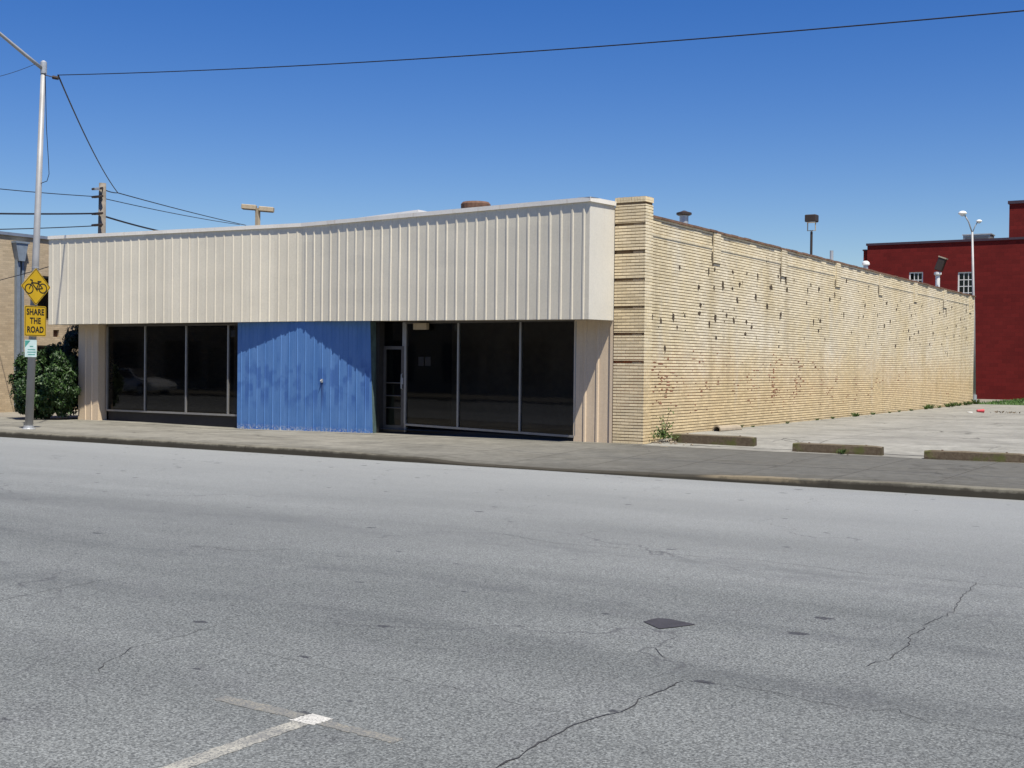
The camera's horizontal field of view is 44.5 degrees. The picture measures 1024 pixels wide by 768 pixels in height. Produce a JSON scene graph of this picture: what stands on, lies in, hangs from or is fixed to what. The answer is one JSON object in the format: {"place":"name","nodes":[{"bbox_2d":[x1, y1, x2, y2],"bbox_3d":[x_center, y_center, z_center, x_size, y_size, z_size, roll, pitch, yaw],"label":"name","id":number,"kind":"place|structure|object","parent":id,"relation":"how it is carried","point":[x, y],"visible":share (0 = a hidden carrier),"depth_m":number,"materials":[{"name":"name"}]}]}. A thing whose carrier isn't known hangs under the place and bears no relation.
{"place":"outdoors","nodes":[
{"label":"outdoors","id":0,"kind":"place"},
{"bbox_2d":[0,231,77,411],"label":"tan brick building","id":1,"kind":"structure","parent":0,"point":[16,250],"depth_m":41.14,"materials":[{"name":"brown brick"}]},
{"bbox_2d":[1,266,48,279],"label":"overhead wire","id":2,"kind":"object","parent":1,"relation":"attached to","point":[22,274],"visible":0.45,"depth_m":39.28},
{"bbox_2d":[38,276,48,319],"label":"window","id":3,"kind":"structure","parent":1,"relation":"in","point":[44,301],"depth_m":42.37,"materials":[{"name":"black glass"}]},
{"bbox_2d":[37,345,49,372],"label":"window","id":4,"kind":"structure","parent":1,"relation":"in","point":[39,347],"depth_m":42.23,"materials":[{"name":"black glass"}]},
{"bbox_2d":[0,410,77,419],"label":"alley","id":5,"kind":"structure","parent":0,"point":[17,414],"depth_m":38.44,"materials":[{"name":"concrete"}]},
{"bbox_2d":[53,325,78,415],"bbox_3d":[-12.783,-0.474,37.574,2.477,3.051,2.343,1,1,32],"label":"tall shrub","id":6,"kind":"object","parent":5,"relation":"on","point":[70,342],"visible":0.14,"depth_m":36.99,"materials":[{"name":"plant"}]},
{"bbox_2d":[91,183,105,232],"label":"utility pole","id":7,"kind":"object","parent":5,"relation":"on","point":[101,212],"visible":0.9,"depth_m":51.78,"materials":[{"name":"brown wood"}]},
{"bbox_2d":[0,225,93,229],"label":"overhead wire","id":8,"kind":"object","parent":7,"relation":"attached to","point":[46,227],"visible":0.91,"depth_m":49.98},
{"bbox_2d":[0,213,155,230],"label":"overhead wire","id":9,"kind":"object","parent":7,"relation":"attached to","point":[74,214],"visible":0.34,"depth_m":50.70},
{"bbox_2d":[1,189,239,224],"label":"overhead wire","id":10,"kind":"object","parent":7,"relation":"attached to","point":[117,201],"visible":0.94,"depth_m":54.75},
{"bbox_2d":[106,190,245,225],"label":"overhead wire","id":11,"kind":"object","parent":7,"relation":"attached to","point":[172,207],"visible":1,"depth_m":61.90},
{"bbox_2d":[72,419,664,444],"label":"entry pavement","id":12,"kind":"structure","parent":0,"point":[376,433],"depth_m":30.77,"materials":[{"name":"concrete"}]},
{"bbox_2d":[16,417,919,458],"bbox_3d":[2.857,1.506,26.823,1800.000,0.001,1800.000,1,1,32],"label":"ground","id":13,"kind":"structure","parent":0,"point":[705,448],"depth_m":27.87,"materials":[{"name":"grey concrete"}]},
{"bbox_2d":[241,204,274,224],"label":"twin lamp","id":14,"kind":"object","parent":13,"relation":"on","point":[257,210],"visible":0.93,"depth_m":74.83,"materials":[{"name":"brown metal"}]},
{"bbox_2d":[0,437,1023,767],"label":"road","id":15,"kind":"structure","parent":0,"point":[164,607],"depth_m":8.92,"materials":[{"name":"grey asphalt"}]},
{"bbox_2d":[0,431,1023,499],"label":"kerb","id":16,"kind":"structure","parent":15,"relation":"on","point":[953,490],"depth_m":21.03,"materials":[{"name":"concrete"}]},
{"bbox_2d":[48,196,975,447],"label":"storefront building","id":17,"kind":"structure","parent":0,"point":[627,320],"depth_m":31.35,"materials":[{"name":"beige brick"}]},
{"bbox_2d":[383,346,403,431],"bbox_3d":[-2.937,0.121,31.033,0.670,2.120,0.134,1,1,32],"label":"door","id":18,"kind":"structure","parent":17,"relation":"in","point":[393,365],"depth_m":31.08,"materials":[{"name":"black glass"}]},
{"bbox_2d":[0,417,1023,488],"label":"sidewalk","id":19,"kind":"structure","parent":0,"point":[618,457],"depth_m":23.84,"materials":[{"name":"concrete"}]},
{"bbox_2d":[0,32,58,428],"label":"street lamp","id":20,"kind":"object","parent":19,"relation":"on","point":[30,386],"visible":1,"depth_m":30.56,"materials":[{"name":"metal"}]},
{"bbox_2d":[25,340,36,356],"bbox_3d":[-11.749,-0.868,30.475,0.055,0.420,0.340,1,1,32],"label":"parking sign","id":21,"kind":"object","parent":20,"relation":"attached to","point":[30,348],"visible":1,"depth_m":30.47,"materials":[{"name":"white metal"}]},
{"bbox_2d":[24,305,45,335],"bbox_3d":[-11.671,-1.539,30.559,0.063,0.740,0.620,1,1,32],"label":"share the road sign","id":22,"kind":"object","parent":20,"relation":"attached to","point":[34,320],"visible":1,"depth_m":30.53,"materials":[{"name":"yellow metal"}]},
{"bbox_2d":[21,268,49,304],"bbox_3d":[-11.675,-2.379,30.557,0.130,0.891,0.833,1,1,32],"label":"bicycle sign","id":23,"kind":"object","parent":20,"relation":"attached to","point":[35,286],"visible":1,"depth_m":30.52,"materials":[{"name":"yellow metal"}]},
{"bbox_2d":[57,74,117,192],"bbox_3d":[-14.062,-7.844,42.282,0.040,0.457,24.188,0,1,-14],"label":"overhead wire","id":24,"kind":"object","parent":20,"relation":"attached to","point":[82,129],"visible":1,"depth_m":36.65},
{"bbox_2d":[63,10,1023,74],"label":"overhead wire","id":25,"kind":"object","parent":20,"relation":"attached to","point":[586,47],"visible":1,"depth_m":21.80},
{"bbox_2d":[7,343,80,419],"bbox_3d":[-13.572,-0.071,36.470,2.309,2.273,2.144,1,1,32],"label":"round shrub","id":26,"kind":"object","parent":19,"relation":"on","point":[54,393],"visible":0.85,"depth_m":36.00,"materials":[{"name":"green plant"}]},
{"bbox_2d":[0,0,1023,266],"label":"sky","id":27,"kind":"structure","parent":0,"point":[883,133],"materials":[{"name":"blue"}]},
{"bbox_2d":[644,404,1023,462],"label":"parking lot","id":28,"kind":"structure","parent":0,"point":[905,434],"depth_m":29.69,"materials":[{"name":"concrete"}]},
{"bbox_2d":[649,408,675,438],"bbox_3d":[3.292,0.851,27.197,0.709,0.713,0.732,1,1,9],"label":"tall weed","id":29,"kind":"object","parent":28,"relation":"on","point":[663,434],"visible":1,"depth_m":27.17,"materials":[{"name":"green plant"}]},
{"bbox_2d":[654,438,692,444],"bbox_3d":[3.731,1.229,27.214,1.015,0.152,1.092,1,1,32],"label":"rubble","id":30,"kind":"object","parent":28,"relation":"on","point":[671,441],"visible":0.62,"depth_m":27.08,"materials":[{"name":"stone"}]},
{"bbox_2d":[672,433,756,446],"bbox_3d":[4.304,1.210,26.699,1.900,0.267,0.188,1,1,34],"label":"wheel stop","id":31,"kind":"object","parent":28,"relation":"on","point":[739,440],"visible":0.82,"depth_m":26.59,"materials":[{"name":"concrete"}]},
{"bbox_2d":[712,425,741,431],"bbox_3d":[5.177,1.095,30.025,0.230,0.224,1.100,1,1,38],"label":"clay pipe","id":32,"kind":"object","parent":28,"relation":"on","point":[720,428],"visible":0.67,"depth_m":29.83,"materials":[{"name":"beige ceramic"}]},
{"bbox_2d":[697,445,917,455],"bbox_3d":[16.143,1.544,18.919,29.088,0.007,0.166,1,1,32],"label":"slab joint","id":33,"kind":"object","parent":28,"relation":"on","point":[785,449],"visible":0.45,"depth_m":25.96,"materials":[{"name":"grey concrete"}]},
{"bbox_2d":[792,442,883,455],"bbox_3d":[6.414,1.278,24.638,1.780,0.207,0.188,1,1,32],"label":"wheel stop","id":34,"kind":"object","parent":28,"relation":"on","point":[833,448],"visible":0.97,"depth_m":24.57,"materials":[{"name":"concrete"}]},
{"bbox_2d":[836,448,846,453],"bbox_3d":[6.461,1.306,24.408,0.210,0.108,0.279,1,1,3],"label":"weed tuft","id":35,"kind":"object","parent":28,"relation":"on","point":[842,451],"visible":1,"depth_m":24.37,"materials":[{"name":"green plant"}]},
{"bbox_2d":[924,450,1023,463],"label":"wheel stop","id":36,"kind":"object","parent":28,"relation":"on","point":[1000,457],"visible":0.88,"depth_m":22.97,"materials":[{"name":"concrete"}]},
{"bbox_2d":[967,409,983,412],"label":"paper cup","id":37,"kind":"object","parent":28,"relation":"on","point":[981,410],"visible":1,"depth_m":43.68,"materials":[{"name":"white paper"}]},
{"bbox_2d":[863,200,1023,399],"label":"red brick building","id":38,"kind":"structure","parent":0,"point":[999,302],"depth_m":66.87,"materials":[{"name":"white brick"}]},
{"bbox_2d":[909,272,922,282],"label":"window","id":39,"kind":"structure","parent":38,"relation":"in","point":[917,276],"depth_m":68.95,"materials":[{"name":"white paint"}]},
{"bbox_2d":[958,272,971,294],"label":"window","id":40,"kind":"structure","parent":38,"relation":"in","point":[964,278],"depth_m":67.58,"materials":[{"name":"white paint"}]},
{"bbox_2d":[962,233,994,238],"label":"rooftop unit","id":41,"kind":"object","parent":38,"relation":"on","point":[980,236],"visible":0.34,"depth_m":68.17,"materials":[{"name":"metal"}]},
{"bbox_2d":[977,399,1002,402],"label":"yard","id":42,"kind":"structure","parent":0,"point":[986,400],"depth_m":64.33,"materials":[{"name":"concrete"}]},
{"bbox_2d":[805,214,818,254],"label":"box lamp","id":43,"kind":"object","parent":42,"relation":"on","point":[811,218],"visible":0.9,"depth_m":61.92,"materials":[{"name":"brown metal"}]},
{"bbox_2d":[934,256,947,286],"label":"floodlight post","id":44,"kind":"object","parent":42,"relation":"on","point":[940,263],"visible":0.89,"depth_m":57.84,"materials":[{"name":"white metal"}]},
{"bbox_2d":[958,211,981,401],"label":"double street lamp","id":45,"kind":"object","parent":42,"relation":"on","point":[963,213],"visible":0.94,"depth_m":56.41,"materials":[{"name":"grey metal"}]},
{"bbox_2d":[980,398,1023,404],"bbox_3d":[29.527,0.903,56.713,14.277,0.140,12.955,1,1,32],"label":"grass","id":46,"kind":"structure","parent":0,"point":[1014,401],"depth_m":57.20,"materials":[{"name":"green plant"}]}
]}

